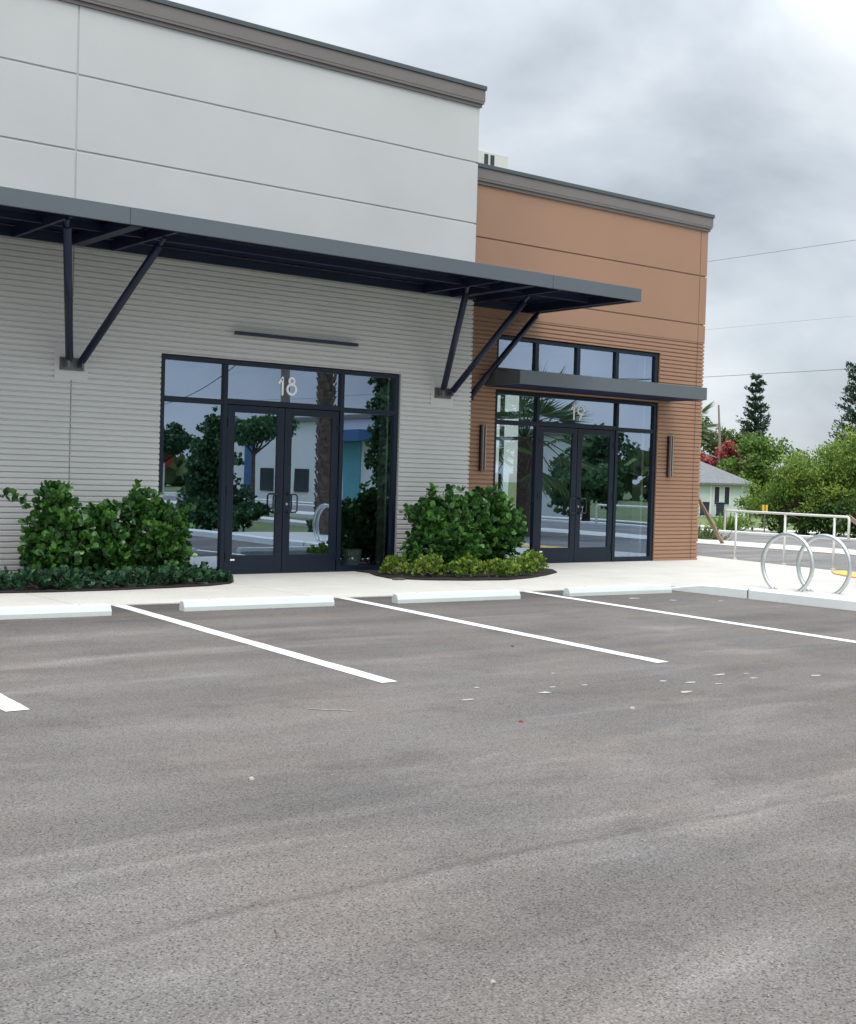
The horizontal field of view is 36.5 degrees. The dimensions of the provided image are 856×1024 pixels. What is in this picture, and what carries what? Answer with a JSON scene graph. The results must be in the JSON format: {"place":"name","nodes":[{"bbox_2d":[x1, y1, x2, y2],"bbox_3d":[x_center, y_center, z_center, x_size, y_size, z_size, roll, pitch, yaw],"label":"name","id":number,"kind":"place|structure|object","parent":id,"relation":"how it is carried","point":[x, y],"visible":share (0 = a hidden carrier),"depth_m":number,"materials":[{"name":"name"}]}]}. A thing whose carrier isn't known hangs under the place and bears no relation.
{"place":"outdoors","nodes":[
{"label":"outdoors","id":0,"kind":"place"},
{"bbox_2d":[0,0,641,575],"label":"grey building","id":1,"kind":"structure","parent":0,"point":[186,192],"depth_m":19.13,"materials":[{"name":"white paint"}]},
{"bbox_2d":[224,405,284,573],"bbox_3d":[-2.572,-0.323,19.351,0.975,2.498,0.128,0,2,-38],"label":"door","id":2,"kind":"structure","parent":1,"relation":"in","point":[237,564],"depth_m":19.40,"materials":[{"name":"brown metal"}]},
{"bbox_2d":[235,331,358,346],"bbox_3d":[-1.962,-2.609,19.610,2.160,0.048,0.093,0,2,-38],"label":"light bar","id":3,"kind":"object","parent":1,"relation":"attached to","point":[295,338],"visible":1,"depth_m":19.54,"materials":[{"name":"paint"}]},
{"bbox_2d":[281,408,338,572],"bbox_3d":[-1.792,-0.317,19.953,0.975,2.498,0.128,0,2,-38],"label":"door","id":4,"kind":"structure","parent":1,"relation":"in","point":[290,563],"depth_m":19.97,"materials":[{"name":"brown metal"}]},
{"bbox_2d":[343,549,361,564],"bbox_3d":[-1.220,0.763,20.842,0.317,0.335,0.310,0,2,-38],"label":"bucket","id":5,"kind":"object","parent":1,"relation":"on","point":[352,556],"visible":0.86,"depth_m":20.72,"materials":[{"name":"plastic"}]},
{"bbox_2d":[359,509,378,564],"bbox_3d":[-0.968,0.444,20.905,0.392,0.984,0.083,0,2,-38],"label":"broom","id":6,"kind":"object","parent":1,"relation":"on","point":[363,562],"visible":0.55,"depth_m":20.91,"materials":[{"name":"paint"}]},
{"bbox_2d":[0,556,855,606],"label":"sidewalk","id":7,"kind":"structure","parent":0,"point":[672,573],"depth_m":18.75,"materials":[{"name":"concrete"}]},
{"bbox_2d":[0,575,233,593],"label":"planting bed","id":8,"kind":"object","parent":7,"relation":"on","point":[85,588],"visible":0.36,"depth_m":16.33,"materials":[{"name":"soil"}]},
{"bbox_2d":[0,566,12,588],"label":"ground plant","id":9,"kind":"object","parent":8,"relation":"on","point":[4,579],"visible":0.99,"depth_m":15.61,"materials":[{"name":"green plant"}]},
{"bbox_2d":[8,566,53,589],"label":"ground plant","id":10,"kind":"object","parent":8,"relation":"on","point":[21,579],"visible":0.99,"depth_m":15.75,"materials":[{"name":"green plant"}]},
{"bbox_2d":[0,480,118,579],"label":"shrub","id":11,"kind":"object","parent":8,"relation":"on","point":[57,524],"visible":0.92,"depth_m":16.48,"materials":[{"name":"green plant"}]},
{"bbox_2d":[48,565,95,589],"bbox_3d":[-4.458,0.829,16.096,0.584,0.341,0.600,0,2,-38],"label":"ground plant","id":12,"kind":"object","parent":8,"relation":"on","point":[65,575],"visible":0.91,"depth_m":15.97,"materials":[{"name":"green plant"}]},
{"bbox_2d":[79,563,130,587],"bbox_3d":[-4.063,0.829,16.389,0.612,0.344,0.598,2,2,13],"label":"ground plant","id":13,"kind":"object","parent":8,"relation":"on","point":[118,576],"visible":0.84,"depth_m":16.36,"materials":[{"name":"green plant"}]},
{"bbox_2d":[76,498,145,575],"bbox_3d":[-4.229,0.390,17.173,0.911,1.162,0.963,0,2,-38],"label":"shrub","id":14,"kind":"object","parent":8,"relation":"on","point":[105,513],"visible":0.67,"depth_m":16.95,"materials":[{"name":"green plant"}]},
{"bbox_2d":[109,565,154,586],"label":"ground plant","id":15,"kind":"object","parent":8,"relation":"on","point":[139,572],"visible":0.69,"depth_m":16.61,"materials":[{"name":"green plant"}]},
{"bbox_2d":[117,479,197,582],"bbox_3d":[-3.670,0.247,17.471,1.072,1.381,1.028,2,2,23],"label":"shrub","id":16,"kind":"object","parent":8,"relation":"on","point":[168,526],"visible":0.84,"depth_m":17.25,"materials":[{"name":"green plant"}]},
{"bbox_2d":[143,562,191,584],"bbox_3d":[-3.458,0.823,17.053,0.609,0.340,0.605,3,2,41],"label":"ground plant","id":17,"kind":"object","parent":8,"relation":"on","point":[172,573],"visible":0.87,"depth_m":16.92,"materials":[{"name":"green plant"}]},
{"bbox_2d":[167,561,217,583],"bbox_3d":[-3.154,0.818,17.407,0.646,0.323,0.562,2,2,19],"label":"ground plant","id":18,"kind":"object","parent":8,"relation":"on","point":[202,572],"visible":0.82,"depth_m":17.32,"materials":[{"name":"green plant"}]},
{"bbox_2d":[207,567,233,581],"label":"ground plant","id":19,"kind":"object","parent":8,"relation":"on","point":[221,575],"visible":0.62,"depth_m":17.64,"materials":[{"name":"green plant"}]},
{"bbox_2d":[356,564,556,580],"bbox_3d":[0.649,1.000,20.824,3.900,0.080,2.711,0,2,-38],"label":"planting bed","id":20,"kind":"object","parent":7,"relation":"on","point":[450,577],"visible":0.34,"depth_m":19.88,"materials":[{"name":"soil"}]},
{"bbox_2d":[378,554,415,575],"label":"ground plant","id":21,"kind":"object","parent":20,"relation":"on","point":[393,562],"visible":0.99,"depth_m":19.71,"materials":[{"name":"green plant"}]},
{"bbox_2d":[409,553,447,576],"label":"ground plant","id":22,"kind":"object","parent":20,"relation":"on","point":[423,563],"visible":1,"depth_m":19.51,"materials":[{"name":"green plant"}]},
{"bbox_2d":[398,482,491,573],"bbox_3d":[0.206,0.252,20.388,1.664,1.437,1.132,0,2,-38],"label":"shrub","id":23,"kind":"object","parent":20,"relation":"on","point":[435,519],"visible":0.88,"depth_m":20.19,"materials":[{"name":"green plant"}]},
{"bbox_2d":[445,552,487,577],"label":"ground plant","id":24,"kind":"object","parent":20,"relation":"on","point":[465,561],"visible":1,"depth_m":19.66,"materials":[{"name":"green plant"}]},
{"bbox_2d":[450,484,527,571],"bbox_3d":[0.948,0.257,21.099,1.482,1.444,1.125,0,2,-38],"label":"shrub","id":25,"kind":"object","parent":20,"relation":"on","point":[504,529],"visible":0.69,"depth_m":20.87,"materials":[{"name":"green plant"}]},
{"bbox_2d":[479,558,521,576],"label":"ground plant","id":26,"kind":"object","parent":20,"relation":"on","point":[508,566],"visible":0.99,"depth_m":19.90,"materials":[{"name":"green plant"}]},
{"bbox_2d":[503,554,537,574],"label":"ground plant","id":27,"kind":"object","parent":20,"relation":"on","point":[523,561],"visible":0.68,"depth_m":20.34,"materials":[{"name":"green plant"}]},
{"bbox_2d":[514,549,546,572],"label":"ground plant","id":28,"kind":"object","parent":20,"relation":"on","point":[530,554],"visible":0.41,"depth_m":20.95,"materials":[{"name":"green plant"}]},
{"bbox_2d":[520,549,548,567],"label":"ground plant","id":29,"kind":"object","parent":20,"relation":"on","point":[542,563],"visible":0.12,"depth_m":21.64,"materials":[{"name":"green plant"}]},
{"bbox_2d":[724,509,849,569],"bbox_3d":[6.971,0.519,25.536,0.100,1.024,3.504,1,2,-27],"label":"railing","id":30,"kind":"object","parent":7,"relation":"on","point":[785,514],"visible":1,"depth_m":25.47,"materials":[{"name":"metal"}]},
{"bbox_2d":[761,532,814,591],"bbox_3d":[4.969,0.694,17.968,0.110,0.827,0.886,0,2,-38],"label":"bike rack","id":31,"kind":"object","parent":7,"relation":"on","point":[807,547],"visible":0.98,"depth_m":17.89,"materials":[{"name":"metal"}]},
{"bbox_2d":[796,534,851,593],"bbox_3d":[5.402,0.712,17.734,0.110,0.827,0.886,0,2,-38],"label":"bike rack","id":32,"kind":"object","parent":7,"relation":"on","point":[841,589],"visible":0.92,"depth_m":17.62,"materials":[{"name":"metal"}]},
{"bbox_2d":[831,570,855,577],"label":"tactile mat","id":33,"kind":"object","parent":7,"relation":"on","point":[841,573],"visible":0.78,"depth_m":22.98,"materials":[{"name":"yellow plastic"}]},
{"bbox_2d":[169,0,855,481],"label":"sky","id":34,"kind":"structure","parent":0,"point":[742,113],"materials":[{"name":"grey"}]},
{"bbox_2d":[467,162,714,562],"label":"brown building","id":35,"kind":"structure","parent":0,"point":[612,398],"depth_m":25.01,"materials":[{"name":"ceramic"}]},
{"bbox_2d":[478,425,486,470],"bbox_3d":[0.962,-1.122,22.649,0.110,0.800,0.097,0,2,-38],"label":"wall lamp","id":36,"kind":"object","parent":35,"relation":"attached to","point":[482,446],"visible":1,"depth_m":22.62,"materials":[{"name":"metal"}]},
{"bbox_2d":[478,146,507,168],"bbox_3d":[0.693,-6.514,27.882,1.610,2.420,1.240,0,2,-38],"label":"rooftop unit","id":37,"kind":"object","parent":35,"relation":"on","point":[492,159],"visible":0.16,"depth_m":27.61,"materials":[{"name":"metal"}]},
{"bbox_2d":[496,394,518,489],"bbox_3d":[1.138,-1.086,31.549,0.100,3.600,3.400,0,2,-38],"label":"side window frame","id":38,"kind":"structure","parent":35,"relation":"in","point":[502,415],"depth_m":30.73,"materials":[{"name":"brown metal"}]},
{"bbox_2d":[535,426,577,562],"bbox_3d":[2.374,-0.306,23.884,0.975,2.498,0.127,0,2,-38],"label":"door","id":39,"kind":"structure","parent":35,"relation":"in","point":[566,554],"depth_m":24.00,"materials":[{"name":"brown metal"}]},
{"bbox_2d":[574,429,614,562],"bbox_3d":[3.154,-0.300,24.486,0.975,2.498,0.127,0,2,-38],"label":"door","id":40,"kind":"structure","parent":35,"relation":"in","point":[581,554],"depth_m":24.54,"materials":[{"name":"brown metal"}]},
{"bbox_2d":[666,436,673,476],"bbox_3d":[4.776,-1.093,25.595,0.110,0.800,0.097,0,2,-38],"label":"wall lamp","id":41,"kind":"object","parent":35,"relation":"attached to","point":[670,451],"visible":1,"depth_m":25.56,"materials":[{"name":"metal"}]},
{"bbox_2d":[495,482,849,586],"bbox_3d":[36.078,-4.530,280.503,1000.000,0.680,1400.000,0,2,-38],"label":"ground","id":42,"kind":"structure","parent":0,"point":[509,488],"depth_m":92.97,"materials":[{"name":"green plant"}]},
{"bbox_2d":[0,590,855,1023],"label":"parking lot","id":43,"kind":"structure","parent":42,"relation":"on","point":[436,832],"depth_m":5.88,"materials":[{"name":"grey asphalt"}]},
{"bbox_2d":[0,693,27,710],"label":"bay marking","id":44,"kind":"object","parent":43,"relation":"on","point":[7,704],"visible":1,"depth_m":8.27,"materials":[{"name":"white paint"}]},
{"bbox_2d":[0,604,111,619],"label":"wheel stop","id":45,"kind":"object","parent":43,"relation":"on","point":[47,611],"visible":1,"depth_m":13.18,"materials":[{"name":"concrete"}]},
{"bbox_2d":[113,605,395,682],"bbox_3d":[-1.882,1.150,12.096,0.160,0.001,5.886,1,2,-33],"label":"bay marking","id":46,"kind":"object","parent":43,"relation":"on","point":[349,670],"visible":1,"depth_m":11.34,"materials":[{"name":"white paint"}]},
{"bbox_2d":[179,595,334,610],"bbox_3d":[-1.904,1.025,14.675,1.880,0.116,0.150,1,2,-34],"label":"wheel stop","id":47,"kind":"object","parent":43,"relation":"on","point":[249,603],"visible":1,"depth_m":14.58,"materials":[{"name":"concrete"}]},
{"bbox_2d":[308,708,353,710],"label":"dry stem","id":48,"kind":"object","parent":43,"relation":"on","point":[330,709],"visible":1,"depth_m":8.43,"materials":[{"name":"beige plant"}]},
{"bbox_2d":[392,589,520,602],"bbox_3d":[0.376,1.048,16.221,1.880,0.116,0.150,1,2,-34],"label":"wheel stop","id":49,"kind":"object","parent":43,"relation":"on","point":[425,597],"visible":1,"depth_m":16.13,"materials":[{"name":"concrete"}]},
{"bbox_2d":[341,598,667,662],"bbox_3d":[0.463,1.174,13.649,0.160,0.001,5.958,1,2,-31],"label":"bay marking","id":50,"kind":"object","parent":43,"relation":"on","point":[530,635],"visible":1,"depth_m":12.97,"materials":[{"name":"white paint"}]},
{"bbox_2d":[563,584,671,595],"bbox_3d":[2.621,1.068,17.829,1.880,0.116,0.150,1,2,-34],"label":"wheel stop","id":51,"kind":"object","parent":43,"relation":"on","point":[615,590],"visible":1,"depth_m":17.73,"materials":[{"name":"concrete"}]},
{"bbox_2d":[463,598,819,699],"bbox_3d":[2.634,1.255,12.917,2.432,0.001,9.010,2,2,17],"label":"paint fleck","id":52,"kind":"object","parent":43,"relation":"on","point":[661,680],"visible":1,"depth_m":10.02},
{"bbox_2d":[528,591,855,642],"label":"bay marking","id":53,"kind":"object","parent":43,"relation":"on","point":[807,634],"visible":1,"depth_m":14.84,"materials":[{"name":"white paint"}]},
{"bbox_2d":[700,502,709,515],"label":"wheeled bin","id":54,"kind":"object","parent":42,"relation":"on","point":[706,504],"visible":0.55,"depth_m":94.22,"materials":[{"name":"plastic"}]},
{"bbox_2d":[700,401,720,443],"bbox_3d":[6.214,-1.016,32.116,1.843,3.964,2.021,0,2,-38],"label":"palm tree","id":55,"kind":"object","parent":42,"relation":"on","point":[705,409],"visible":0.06,"depth_m":31.90,"materials":[{"name":"green plant"}]},
{"bbox_2d":[701,405,721,468],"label":"utility pole","id":56,"kind":"object","parent":42,"relation":"on","point":[719,440],"visible":0.42,"depth_m":107.62,"materials":[{"name":"brown wood"}]},
{"bbox_2d":[697,525,733,540],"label":"grass tuft","id":57,"kind":"object","parent":42,"relation":"on","point":[705,534],"visible":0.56,"depth_m":36.45,"materials":[{"name":"green plant"}]},
{"bbox_2d":[715,502,724,515],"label":"wheeled bin","id":58,"kind":"object","parent":42,"relation":"on","point":[719,507],"visible":0.77,"depth_m":94.00,"materials":[{"name":"plastic"}]},
{"bbox_2d":[700,439,746,474],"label":"flowering tree","id":59,"kind":"object","parent":42,"relation":"on","point":[726,450],"visible":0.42,"depth_m":108.16,"materials":[{"name":"red plant"}]},
{"bbox_2d":[697,461,751,517],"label":"house","id":60,"kind":"structure","parent":42,"relation":"on","point":[717,485],"depth_m":95.61,"materials":[{"name":"grey"}]},
{"bbox_2d":[714,486,719,504],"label":"window frame","id":61,"kind":"structure","parent":60,"relation":"in","point":[716,488],"depth_m":95.59,"materials":[{"name":"white plastic"}]},
{"bbox_2d":[724,486,729,504],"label":"window frame","id":62,"kind":"structure","parent":60,"relation":"in","point":[726,488],"depth_m":95.42,"materials":[{"name":"white plastic"}]},
{"bbox_2d":[700,416,757,471],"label":"spreading tree","id":63,"kind":"object","parent":42,"relation":"on","point":[711,441],"visible":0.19,"depth_m":120.57,"materials":[{"name":"green plant"}]},
{"bbox_2d":[700,509,757,531],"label":"spiky plant","id":64,"kind":"object","parent":42,"relation":"on","point":[730,526],"visible":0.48,"depth_m":44.21,"materials":[{"name":"green plant"}]},
{"bbox_2d":[736,373,770,508],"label":"norfolk pine","id":65,"kind":"object","parent":42,"relation":"on","point":[751,415],"visible":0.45,"depth_m":123.24,"materials":[{"name":"green plant"}]},
{"bbox_2d":[671,584,855,610],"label":"curb","id":66,"kind":"structure","parent":42,"relation":"on","point":[791,598],"depth_m":17.36,"materials":[{"name":"concrete"}]},
{"bbox_2d":[762,505,767,532],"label":"marker post","id":67,"kind":"object","parent":42,"relation":"on","point":[764,507],"visible":0.65,"depth_m":42.68,"materials":[{"name":"metal"}]},
{"bbox_2d":[716,431,815,514],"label":"round tree","id":68,"kind":"object","parent":42,"relation":"on","point":[763,453],"visible":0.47,"depth_m":104.70,"materials":[{"name":"green plant"}]},
{"bbox_2d":[698,525,851,536],"bbox_3d":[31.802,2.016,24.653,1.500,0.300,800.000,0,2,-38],"label":"footpath","id":69,"kind":"structure","parent":42,"relation":"on","point":[769,531],"depth_m":48.35,"materials":[{"name":"concrete"}]},
{"bbox_2d":[700,529,855,540],"bbox_3d":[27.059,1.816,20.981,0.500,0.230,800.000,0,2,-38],"label":"kerb","id":70,"kind":"structure","parent":42,"relation":"on","point":[774,534],"depth_m":41.71,"materials":[{"name":"concrete"}]},
{"bbox_2d":[732,448,855,532],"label":"hedge tree","id":71,"kind":"object","parent":42,"relation":"on","point":[778,492],"visible":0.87,"depth_m":44.04,"materials":[{"name":"green plant"}]},
{"bbox_2d":[768,496,855,537],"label":"hedge","id":72,"kind":"object","parent":42,"relation":"on","point":[801,524],"visible":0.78,"depth_m":43.05,"materials":[{"name":"green plant"}]},
{"bbox_2d":[784,424,855,533],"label":"hedge tree","id":73,"kind":"object","parent":42,"relation":"on","point":[831,454],"visible":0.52,"depth_m":43.88,"materials":[{"name":"green plant"}]},
{"bbox_2d":[828,361,855,533],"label":"norfolk pine","id":74,"kind":"object","parent":42,"relation":"on","point":[851,397],"visible":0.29,"depth_m":57.04,"materials":[{"name":"green plant"}]},
{"bbox_2d":[841,428,855,507],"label":"hedge tree","id":75,"kind":"object","parent":42,"relation":"on","point":[851,463],"visible":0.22,"depth_m":44.24,"materials":[{"name":"green plant"}]},
{"bbox_2d":[696,544,855,571],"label":"driveway","id":76,"kind":"structure","parent":0,"point":[823,561],"depth_m":28.86,"materials":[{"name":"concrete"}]},
{"bbox_2d":[697,539,855,555],"bbox_3d":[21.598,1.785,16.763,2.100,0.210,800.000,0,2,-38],"label":"pavement","id":77,"kind":"structure","parent":0,"point":[774,547],"depth_m":32.94,"materials":[{"name":"concrete"}]},
{"bbox_2d":[698,496,723,542],"bbox_3d":[7.097,0.030,33.116,0.102,1.657,2.467,3,2,34],"label":"tree brace","id":78,"kind":"object","parent":77,"relation":"on","point":[710,521],"visible":0.75,"depth_m":33.35,"materials":[{"name":"brown wood"}]},
{"bbox_2d":[700,531,855,549],"bbox_3d":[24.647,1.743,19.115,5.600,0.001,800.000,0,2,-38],"label":"road","id":79,"kind":"structure","parent":0,"point":[823,543],"depth_m":37.63,"materials":[{"name":"grey asphalt"}]},
{"bbox_2d":[848,515,855,524],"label":"timber prop","id":80,"kind":"object","parent":79,"relation":"on","point":[852,519],"visible":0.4,"depth_m":38.37,"materials":[{"name":"brown wood"}]},
{"bbox_2d":[707,240,853,261],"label":"overhead wire","id":81,"kind":"object","parent":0,"point":[783,250],"visible":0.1,"depth_m":43.53,"materials":[{"name":"black metal"}]},
{"bbox_2d":[710,368,855,376],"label":"overhead wire","id":82,"kind":"object","parent":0,"point":[782,372],"visible":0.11,"depth_m":43.53,"materials":[{"name":"black metal"}]}
]}

